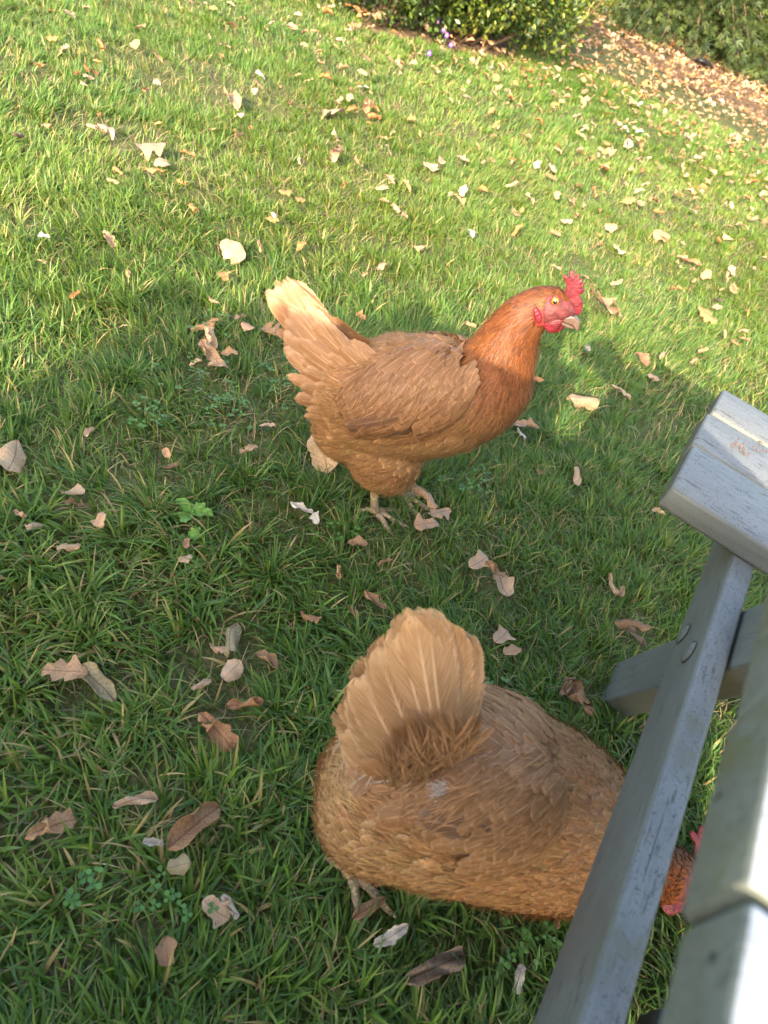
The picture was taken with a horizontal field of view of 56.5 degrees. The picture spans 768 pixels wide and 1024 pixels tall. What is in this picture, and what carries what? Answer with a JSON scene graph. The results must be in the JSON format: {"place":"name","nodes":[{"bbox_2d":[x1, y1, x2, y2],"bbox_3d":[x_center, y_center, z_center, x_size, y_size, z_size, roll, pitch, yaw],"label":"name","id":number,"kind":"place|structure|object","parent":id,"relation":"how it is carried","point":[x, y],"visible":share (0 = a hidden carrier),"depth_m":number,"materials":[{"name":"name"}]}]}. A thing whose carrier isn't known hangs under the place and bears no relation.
{"place":"outdoors","nodes":[
{"label":"outdoors","id":0,"kind":"place"},
{"bbox_2d":[0,0,767,1023],"bbox_3d":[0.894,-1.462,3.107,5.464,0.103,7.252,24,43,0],"label":"grass","id":1,"kind":"structure","parent":0,"point":[224,786],"depth_m":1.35,"materials":[{"name":"plant"}]},
{"bbox_2d":[0,439,25,472],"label":"fallen leaf","id":2,"kind":"object","parent":1,"relation":"on","point":[12,456],"visible":1,"depth_m":1.10,"materials":[{"name":"plant"}]},
{"bbox_2d":[13,509,26,517],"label":"fallen leaf","id":3,"kind":"object","parent":1,"relation":"on","point":[22,514],"visible":1,"depth_m":1.03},
{"bbox_2d":[24,522,42,529],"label":"fallen leaf","id":4,"kind":"object","parent":1,"relation":"on","point":[32,525],"visible":1,"depth_m":1.02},
{"bbox_2d":[24,807,76,840],"bbox_3d":[-0.358,0.337,0.773,0.054,0.026,0.025,-6,60,-40],"label":"fallen leaf","id":5,"kind":"object","parent":1,"relation":"on","point":[66,816],"visible":1,"depth_m":0.78,"materials":[{"name":"plant"}]},
{"bbox_2d":[41,654,87,680],"bbox_3d":[-0.401,0.198,0.897,0.057,0.011,0.044,6,37,-8],"label":"fallen leaf","id":6,"kind":"object","parent":1,"relation":"on","point":[76,668],"visible":1,"depth_m":0.90,"materials":[{"name":"plant"}]},
{"bbox_2d":[56,543,80,552],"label":"fallen leaf","id":7,"kind":"object","parent":1,"relation":"on","point":[70,548],"visible":1,"depth_m":1.02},
{"bbox_2d":[61,483,84,494],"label":"fallen leaf","id":8,"kind":"object","parent":1,"relation":"on","point":[78,489],"visible":0.97,"depth_m":1.09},
{"bbox_2d":[68,290,80,298],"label":"fallen leaf","id":9,"kind":"object","parent":1,"relation":"on","point":[74,294],"visible":1,"depth_m":1.42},
{"bbox_2d":[64,497,87,507],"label":"fallen leaf","id":10,"kind":"object","parent":1,"relation":"on","point":[69,500],"visible":1,"depth_m":1.07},
{"bbox_2d":[83,427,94,436],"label":"fallen leaf","id":11,"kind":"object","parent":1,"relation":"on","point":[87,431],"visible":1,"depth_m":1.18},
{"bbox_2d":[84,63,98,75],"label":"fallen leaf","id":12,"kind":"object","parent":1,"relation":"on","point":[96,73],"visible":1,"depth_m":2.20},
{"bbox_2d":[77,661,116,701],"bbox_3d":[-0.360,0.211,0.896,0.068,0.025,0.024,40,56,11],"label":"fallen leaf","id":13,"kind":"object","parent":1,"relation":"on","point":[98,681],"visible":1,"depth_m":0.90,"materials":[{"name":"plant"}]},
{"bbox_2d":[90,512,105,528],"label":"fallen leaf","id":14,"kind":"object","parent":1,"relation":"on","point":[99,520],"visible":1,"depth_m":1.06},
{"bbox_2d":[97,124,115,139],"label":"fallen leaf","id":15,"kind":"object","parent":1,"relation":"on","point":[105,128],"visible":1,"depth_m":2.00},
{"bbox_2d":[103,233,115,247],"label":"fallen leaf","id":16,"kind":"object","parent":1,"relation":"on","point":[110,239],"visible":0.98,"depth_m":1.59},
{"bbox_2d":[129,39,139,48],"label":"fallen leaf","id":17,"kind":"object","parent":1,"relation":"on","point":[134,43],"visible":1,"depth_m":2.46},
{"bbox_2d":[112,791,158,808],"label":"fallen leaf","id":18,"kind":"object","parent":1,"relation":"on","point":[145,797],"visible":1,"depth_m":0.82,"materials":[{"name":"plant"}]},
{"bbox_2d":[134,142,165,161],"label":"fallen leaf","id":19,"kind":"object","parent":1,"relation":"on","point":[148,148],"visible":1,"depth_m":1.99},
{"bbox_2d":[142,837,162,845],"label":"fallen leaf","id":20,"kind":"object","parent":1,"relation":"on","point":[152,841],"visible":1,"depth_m":0.80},
{"bbox_2d":[143,168,163,173],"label":"fallen leaf","id":21,"kind":"object","parent":1,"relation":"on","point":[152,170],"visible":1,"depth_m":1.90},
{"bbox_2d":[154,158,170,166],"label":"fallen leaf","id":22,"kind":"object","parent":1,"relation":"on","point":[162,162],"visible":1,"depth_m":1.95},
{"bbox_2d":[154,936,176,966],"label":"fallen leaf","id":23,"kind":"object","parent":1,"relation":"on","point":[164,951],"visible":1,"depth_m":0.73,"materials":[{"name":"plant"}]},
{"bbox_2d":[162,448,170,457],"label":"fallen leaf","id":24,"kind":"object","parent":1,"relation":"on","point":[166,453],"visible":1,"depth_m":1.20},
{"bbox_2d":[162,461,177,468],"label":"fallen leaf","id":25,"kind":"object","parent":1,"relation":"on","point":[175,464],"visible":1,"depth_m":1.19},
{"bbox_2d":[166,853,191,874],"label":"fallen leaf","id":26,"kind":"object","parent":1,"relation":"on","point":[180,865],"visible":1,"depth_m":0.79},
{"bbox_2d":[177,554,192,562],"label":"fallen leaf","id":27,"kind":"object","parent":1,"relation":"on","point":[189,556],"visible":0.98,"depth_m":1.07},
{"bbox_2d":[182,538,189,548],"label":"fallen leaf","id":28,"kind":"object","parent":1,"relation":"on","point":[185,543],"visible":1,"depth_m":1.08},
{"bbox_2d":[178,526,200,538],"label":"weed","id":29,"kind":"object","parent":1,"relation":"on","point":[192,532],"visible":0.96,"depth_m":1.12,"materials":[{"name":"green plant"}]},
{"bbox_2d":[167,801,220,850],"bbox_3d":[-0.214,0.354,0.817,0.028,0.028,0.076,44,40,16],"label":"fallen leaf","id":30,"kind":"object","parent":1,"relation":"on","point":[184,831],"visible":1,"depth_m":0.81,"materials":[{"name":"plant"}]},
{"bbox_2d":[175,498,212,521],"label":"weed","id":31,"kind":"object","parent":1,"relation":"on","point":[200,506],"visible":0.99,"depth_m":1.15,"materials":[{"name":"green plant"}]},
{"bbox_2d":[191,679,210,690],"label":"fallen leaf","id":32,"kind":"object","parent":1,"relation":"on","point":[203,683],"visible":1,"depth_m":0.94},
{"bbox_2d":[190,318,218,331],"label":"fallen leaf","id":33,"kind":"object","parent":1,"relation":"on","point":[209,323],"visible":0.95,"depth_m":1.49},
{"bbox_2d":[198,338,222,362],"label":"fallen leaf","id":34,"kind":"object","parent":1,"relation":"on","point":[211,352],"visible":0.98,"depth_m":1.43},
{"bbox_2d":[203,327,217,348],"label":"fallen leaf","id":35,"kind":"object","parent":1,"relation":"on","point":[210,336],"visible":0.81,"depth_m":1.46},
{"bbox_2d":[202,895,230,928],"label":"fallen leaf","id":36,"kind":"object","parent":1,"relation":"on","point":[221,916],"visible":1,"depth_m":0.77,"materials":[{"name":"plant"}]},
{"bbox_2d":[209,643,225,652],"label":"fallen leaf","id":37,"kind":"object","parent":1,"relation":"on","point":[220,649],"visible":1,"depth_m":0.98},
{"bbox_2d":[207,361,228,368],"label":"fallen leaf","id":38,"kind":"object","parent":1,"relation":"on","point":[217,364],"visible":1,"depth_m":1.41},
{"bbox_2d":[198,712,238,750],"bbox_3d":[-0.209,0.273,0.896,0.065,0.031,0.030,45,70,7],"label":"fallen leaf","id":39,"kind":"object","parent":1,"relation":"on","point":[227,738],"visible":1,"depth_m":0.90,"materials":[{"name":"plant"}]},
{"bbox_2d":[218,271,230,280],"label":"fallen leaf","id":40,"kind":"object","parent":1,"relation":"on","point":[224,275],"visible":1,"depth_m":1.64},
{"bbox_2d":[221,346,237,355],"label":"fallen leaf","id":41,"kind":"object","parent":1,"relation":"on","point":[226,352],"visible":1,"depth_m":1.45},
{"bbox_2d":[220,894,239,919],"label":"fallen leaf","id":42,"kind":"object","parent":1,"relation":"on","point":[233,911],"visible":1,"depth_m":0.77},
{"bbox_2d":[220,659,243,681],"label":"fallen leaf","id":43,"kind":"object","parent":1,"relation":"on","point":[232,669],"visible":1,"depth_m":0.97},
{"bbox_2d":[220,239,245,263],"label":"fallen leaf","id":44,"kind":"object","parent":1,"relation":"on","point":[230,250],"visible":0.99,"depth_m":1.75,"materials":[{"name":"plant"}]},
{"bbox_2d":[224,622,241,657],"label":"fallen leaf","id":45,"kind":"object","parent":1,"relation":"on","point":[233,634],"visible":0.99,"depth_m":1.00,"materials":[{"name":"plant"}]},
{"bbox_2d":[224,87,241,109],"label":"fallen leaf","id":46,"kind":"object","parent":1,"relation":"on","point":[235,98],"visible":1,"depth_m":2.42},
{"bbox_2d":[226,696,263,709],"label":"fallen leaf","id":47,"kind":"object","parent":1,"relation":"on","point":[234,704],"visible":1,"depth_m":0.93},
{"bbox_2d":[241,322,253,330],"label":"fallen leaf","id":48,"kind":"object","parent":1,"relation":"on","point":[246,326],"visible":1,"depth_m":1.54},
{"bbox_2d":[239,444,257,453],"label":"fallen leaf","id":49,"kind":"object","parent":1,"relation":"on","point":[249,447],"visible":1,"depth_m":1.27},
{"bbox_2d":[254,649,277,668],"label":"fallen leaf","id":50,"kind":"object","parent":1,"relation":"on","point":[265,655],"visible":1,"depth_m":0.99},
{"bbox_2d":[261,322,280,337],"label":"fallen leaf","id":51,"kind":"object","parent":1,"relation":"on","point":[267,328],"visible":0.69,"depth_m":1.54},
{"bbox_2d":[278,189,291,195],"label":"fallen leaf","id":52,"kind":"object","parent":1,"relation":"on","point":[287,192],"visible":1,"depth_m":2.07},
{"bbox_2d":[296,242,305,250],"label":"fallen leaf","id":53,"kind":"object","parent":1,"relation":"on","point":[300,245],"visible":1,"depth_m":1.86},
{"bbox_2d":[290,501,313,512],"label":"fallen leaf","id":54,"kind":"object","parent":1,"relation":"on","point":[301,505],"visible":1,"depth_m":1.21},
{"bbox_2d":[300,610,321,623],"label":"fallen leaf","id":55,"kind":"object","parent":1,"relation":"on","point":[311,618],"visible":0.98,"depth_m":1.07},
{"bbox_2d":[63,308,561,973],"bbox_3d":[-0.108,0.044,1.174,0.712,0.011,1.185,13,44,-12],"label":"clover","id":56,"kind":"object","parent":1,"relation":"on","point":[87,874],"visible":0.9,"depth_m":0.84,"materials":[{"name":"green plant"}]},
{"bbox_2d":[309,511,318,523],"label":"fallen leaf","id":57,"kind":"object","parent":1,"relation":"on","point":[314,517],"visible":1,"depth_m":1.21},
{"bbox_2d":[307,435,337,472],"bbox_3d":[-0.114,-0.111,1.311,0.053,0.013,0.082,-14,90,-14],"label":"fallen leaf","id":58,"kind":"object","parent":1,"relation":"on","point":[318,457],"visible":0.59,"depth_m":1.31,"materials":[{"name":"plant"}]},
{"bbox_2d":[321,107,345,118],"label":"fallen leaf","id":59,"kind":"object","parent":1,"relation":"on","point":[334,111],"visible":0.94,"depth_m":2.64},
{"bbox_2d":[329,145,343,161],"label":"fallen leaf","id":60,"kind":"object","parent":1,"relation":"on","point":[336,151],"visible":1,"depth_m":2.36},
{"bbox_2d":[336,565,340,578],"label":"fallen leaf","id":61,"kind":"object","parent":1,"relation":"on","point":[338,574],"visible":1,"depth_m":1.14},
{"bbox_2d":[347,605,358,617],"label":"fallen leaf","id":62,"kind":"object","parent":1,"relation":"on","point":[351,609],"visible":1,"depth_m":1.10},
{"bbox_2d":[347,535,367,545],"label":"fallen leaf","id":63,"kind":"object","parent":1,"relation":"on","point":[358,540],"visible":1,"depth_m":1.20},
{"bbox_2d":[362,98,372,112],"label":"fallen leaf","id":64,"kind":"object","parent":1,"relation":"on","point":[366,106],"visible":1,"depth_m":2.77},
{"bbox_2d":[352,896,385,920],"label":"fallen leaf","id":65,"kind":"object","parent":1,"relation":"on","point":[361,911],"visible":1,"depth_m":0.82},
{"bbox_2d":[367,112,381,118],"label":"fallen leaf","id":66,"kind":"object","parent":1,"relation":"on","point":[372,115],"visible":1,"depth_m":2.77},
{"bbox_2d":[364,590,385,609],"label":"fallen leaf","id":67,"kind":"object","parent":1,"relation":"on","point":[374,598],"visible":1,"depth_m":1.13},
{"bbox_2d":[377,262,386,269],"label":"fallen leaf","id":68,"kind":"object","parent":1,"relation":"on","point":[381,265],"visible":0.98,"depth_m":1.93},
{"bbox_2d":[373,923,407,947],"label":"fallen leaf","id":69,"kind":"object","parent":1,"relation":"on","point":[394,933],"visible":1,"depth_m":0.81,"materials":[{"name":"plant"}]},
{"bbox_2d":[411,483,437,508],"bbox_3d":[0.076,-0.030,1.342,0.066,0.023,0.021,43,33,5],"label":"hen's foot","id":70,"kind":"object","parent":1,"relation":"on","point":[422,492],"visible":0.9,"depth_m":1.34},
{"bbox_2d":[265,270,584,537],"bbox_3d":[0.012,-0.214,1.146,0.450,0.532,0.214,24,43,0],"label":"hen","id":71,"kind":"object","parent":1,"relation":"on","point":[388,414],"visible":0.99,"depth_m":1.08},
{"bbox_2d":[414,513,438,530],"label":"fallen leaf","id":72,"kind":"object","parent":1,"relation":"on","point":[420,523],"visible":1,"depth_m":1.28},
{"bbox_2d":[423,161,439,170],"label":"fallen leaf","id":73,"kind":"object","parent":1,"relation":"on","point":[432,167],"visible":1,"depth_m":2.57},
{"bbox_2d":[401,946,465,985],"bbox_3d":[0.061,0.509,0.800,0.090,0.034,0.023,4,53,-37],"label":"fallen leaf","id":74,"kind":"object","parent":1,"relation":"on","point":[438,966],"visible":1,"depth_m":0.80,"materials":[{"name":"plant"}]},
{"bbox_2d":[428,507,450,519],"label":"fallen leaf","id":75,"kind":"object","parent":1,"relation":"on","point":[446,512],"visible":1,"depth_m":1.31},
{"bbox_2d":[451,193,465,206],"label":"fallen leaf","id":76,"kind":"object","parent":1,"relation":"on","point":[463,200],"visible":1,"depth_m":2.42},
{"bbox_2d":[458,185,467,195],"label":"fallen leaf","id":77,"kind":"object","parent":1,"relation":"on","point":[463,190],"visible":1,"depth_m":2.50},
{"bbox_2d":[163,0,767,260],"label":"leaf litter","id":78,"kind":"object","parent":1,"relation":"on","point":[628,143],"visible":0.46,"depth_m":4.55,"materials":[{"name":"plant"}]},
{"bbox_2d":[689,58,713,68],"bbox_3d":[2.963,-4.135,6.604,0.476,0.113,0.189,-20,58,-37],"label":"edging strip","id":79,"kind":"object","parent":78,"relation":"on","point":[704,62],"visible":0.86,"depth_m":6.47,"materials":[{"name":"black plastic"}]},
{"bbox_2d":[468,550,488,568],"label":"fallen leaf","id":80,"kind":"object","parent":1,"relation":"on","point":[479,560],"visible":1,"depth_m":1.26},
{"bbox_2d":[485,560,505,576],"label":"fallen leaf","id":81,"kind":"object","parent":1,"relation":"on","point":[493,566],"visible":1,"depth_m":1.26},
{"bbox_2d":[493,574,514,596],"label":"fallen leaf","id":82,"kind":"object","parent":1,"relation":"on","point":[505,584],"visible":1,"depth_m":1.24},
{"bbox_2d":[493,624,515,643],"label":"fallen leaf","id":83,"kind":"object","parent":1,"relation":"on","point":[501,634],"visible":1,"depth_m":1.16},
{"bbox_2d":[310,607,703,924],"bbox_3d":[0.222,0.310,0.761,0.616,0.482,0.213,13,44,-11],"label":"hen","id":84,"kind":"object","parent":1,"relation":"on","point":[444,771],"visible":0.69,"depth_m":0.66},
{"bbox_2d":[503,644,520,654],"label":"fallen leaf","id":85,"kind":"object","parent":1,"relation":"on","point":[512,649],"visible":1,"depth_m":1.15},
{"bbox_2d":[512,964,525,994],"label":"fallen leaf","id":86,"kind":"object","parent":1,"relation":"on","point":[521,971],"visible":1,"depth_m":0.82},
{"bbox_2d":[511,417,538,428],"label":"fallen leaf","id":87,"kind":"object","parent":1,"relation":"on","point":[529,422],"visible":0.92,"depth_m":1.61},
{"bbox_2d":[354,0,767,121],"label":"planting bed soil","id":88,"kind":"structure","parent":1,"relation":"on","point":[736,103],"depth_m":5.98,"materials":[{"name":"soil"}]},
{"bbox_2d":[321,0,472,42],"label":"box shrub","id":89,"kind":"object","parent":88,"relation":"on","point":[406,8],"visible":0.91,"depth_m":3.92,"materials":[{"name":"green plant"}]},
{"bbox_2d":[414,0,593,59],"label":"box shrub","id":90,"kind":"object","parent":88,"relation":"on","point":[484,17],"visible":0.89,"depth_m":4.18,"materials":[{"name":"green plant"}]},
{"bbox_2d":[503,0,611,56],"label":"box shrub","id":91,"kind":"object","parent":88,"relation":"on","point":[581,8],"visible":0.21,"depth_m":4.71,"materials":[{"name":"green plant"}]},
{"bbox_2d":[594,0,647,25],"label":"euonymus shrub","id":92,"kind":"object","parent":88,"relation":"on","point":[610,3],"visible":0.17,"depth_m":7.00,"materials":[{"name":"green plant"}]},
{"bbox_2d":[590,0,767,89],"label":"conifer","id":93,"kind":"object","parent":88,"relation":"on","point":[658,15],"visible":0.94,"depth_m":6.67,"materials":[{"name":"green plant"}]},
{"bbox_2d":[671,0,767,93],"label":"conifer","id":94,"kind":"object","parent":88,"relation":"on","point":[764,64],"visible":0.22,"depth_m":7.07,"materials":[{"name":"green plant"}]},
{"bbox_2d":[559,680,573,694],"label":"fallen leaf","id":95,"kind":"object","parent":1,"relation":"on","point":[569,686],"visible":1,"depth_m":1.13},
{"bbox_2d":[573,466,581,485],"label":"fallen leaf","id":96,"kind":"object","parent":1,"relation":"on","point":[577,477],"visible":0.98,"depth_m":1.53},
{"bbox_2d":[562,677,593,716],"bbox_3d":[0.301,0.283,1.116,0.033,0.036,0.078,-26,31,-6],"label":"fallen leaf","id":97,"kind":"object","parent":1,"relation":"on","point":[576,693],"visible":0.98,"depth_m":1.11,"materials":[{"name":"plant"}]},
{"bbox_2d":[566,394,599,409],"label":"fallen leaf","id":98,"kind":"object","parent":1,"relation":"on","point":[588,403],"visible":0.99,"depth_m":1.78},
{"bbox_2d":[589,283,620,314],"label":"fallen leaf","id":99,"kind":"object","parent":1,"relation":"on","point":[607,302],"visible":0.97,"depth_m":2.21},
{"bbox_2d":[605,223,617,232],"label":"fallen leaf","id":100,"kind":"object","parent":1,"relation":"on","point":[611,228],"visible":1,"depth_m":2.74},
{"bbox_2d":[609,573,619,595],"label":"fallen leaf","id":101,"kind":"object","parent":1,"relation":"on","point":[615,591],"visible":1,"depth_m":1.32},
{"bbox_2d":[612,384,630,400],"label":"fallen leaf","id":102,"kind":"object","parent":1,"relation":"on","point":[626,394],"visible":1,"depth_m":1.85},
{"bbox_2d":[622,197,635,203],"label":"fallen leaf","id":103,"kind":"object","parent":1,"relation":"on","point":[626,200],"visible":1,"depth_m":3.06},
{"bbox_2d":[614,619,650,631],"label":"fallen leaf","id":104,"kind":"object","parent":1,"relation":"on","point":[624,624],"visible":0.94,"depth_m":1.28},
{"bbox_2d":[627,626,645,646],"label":"fallen leaf","id":105,"kind":"object","parent":1,"relation":"on","point":[639,639],"visible":1,"depth_m":1.25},
{"bbox_2d":[634,352,650,365],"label":"fallen leaf","id":106,"kind":"object","parent":1,"relation":"on","point":[644,359],"visible":1,"depth_m":2.01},
{"bbox_2d":[533,390,767,1023],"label":"picnic table","id":107,"kind":"object","parent":1,"relation":"on","point":[707,658],"visible":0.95,"depth_m":0.55,"materials":[{"name":"grey paint"}]},
{"bbox_2d":[731,438,767,454],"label":"seed crumbs","id":108,"kind":"object","parent":107,"relation":"on","point":[741,446],"visible":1,"depth_m":0.96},
{"bbox_2d":[646,373,658,381],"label":"fallen leaf","id":109,"kind":"object","parent":1,"relation":"on","point":[653,377],"visible":0.99,"depth_m":1.96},
{"bbox_2d":[651,507,665,514],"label":"fallen leaf","id":110,"kind":"object","parent":1,"relation":"on","point":[657,509],"visible":1,"depth_m":1.53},
{"bbox_2d":[653,229,670,241],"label":"fallen leaf","id":111,"kind":"object","parent":1,"relation":"on","point":[656,234],"visible":0.98,"depth_m":2.86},
{"bbox_2d":[681,258,698,266],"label":"fallen leaf","id":112,"kind":"object","parent":1,"relation":"on","point":[695,260],"visible":1,"depth_m":2.73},
{"bbox_2d":[700,268,711,279],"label":"fallen leaf","id":113,"kind":"object","parent":1,"relation":"on","point":[707,273],"visible":1,"depth_m":2.68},
{"bbox_2d":[698,306,717,323],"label":"fallen leaf","id":114,"kind":"object","parent":1,"relation":"on","point":[706,314],"visible":1,"depth_m":2.41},
{"bbox_2d":[729,283,737,292],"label":"fallen leaf","id":115,"kind":"object","parent":1,"relation":"on","point":[733,288],"visible":1,"depth_m":2.66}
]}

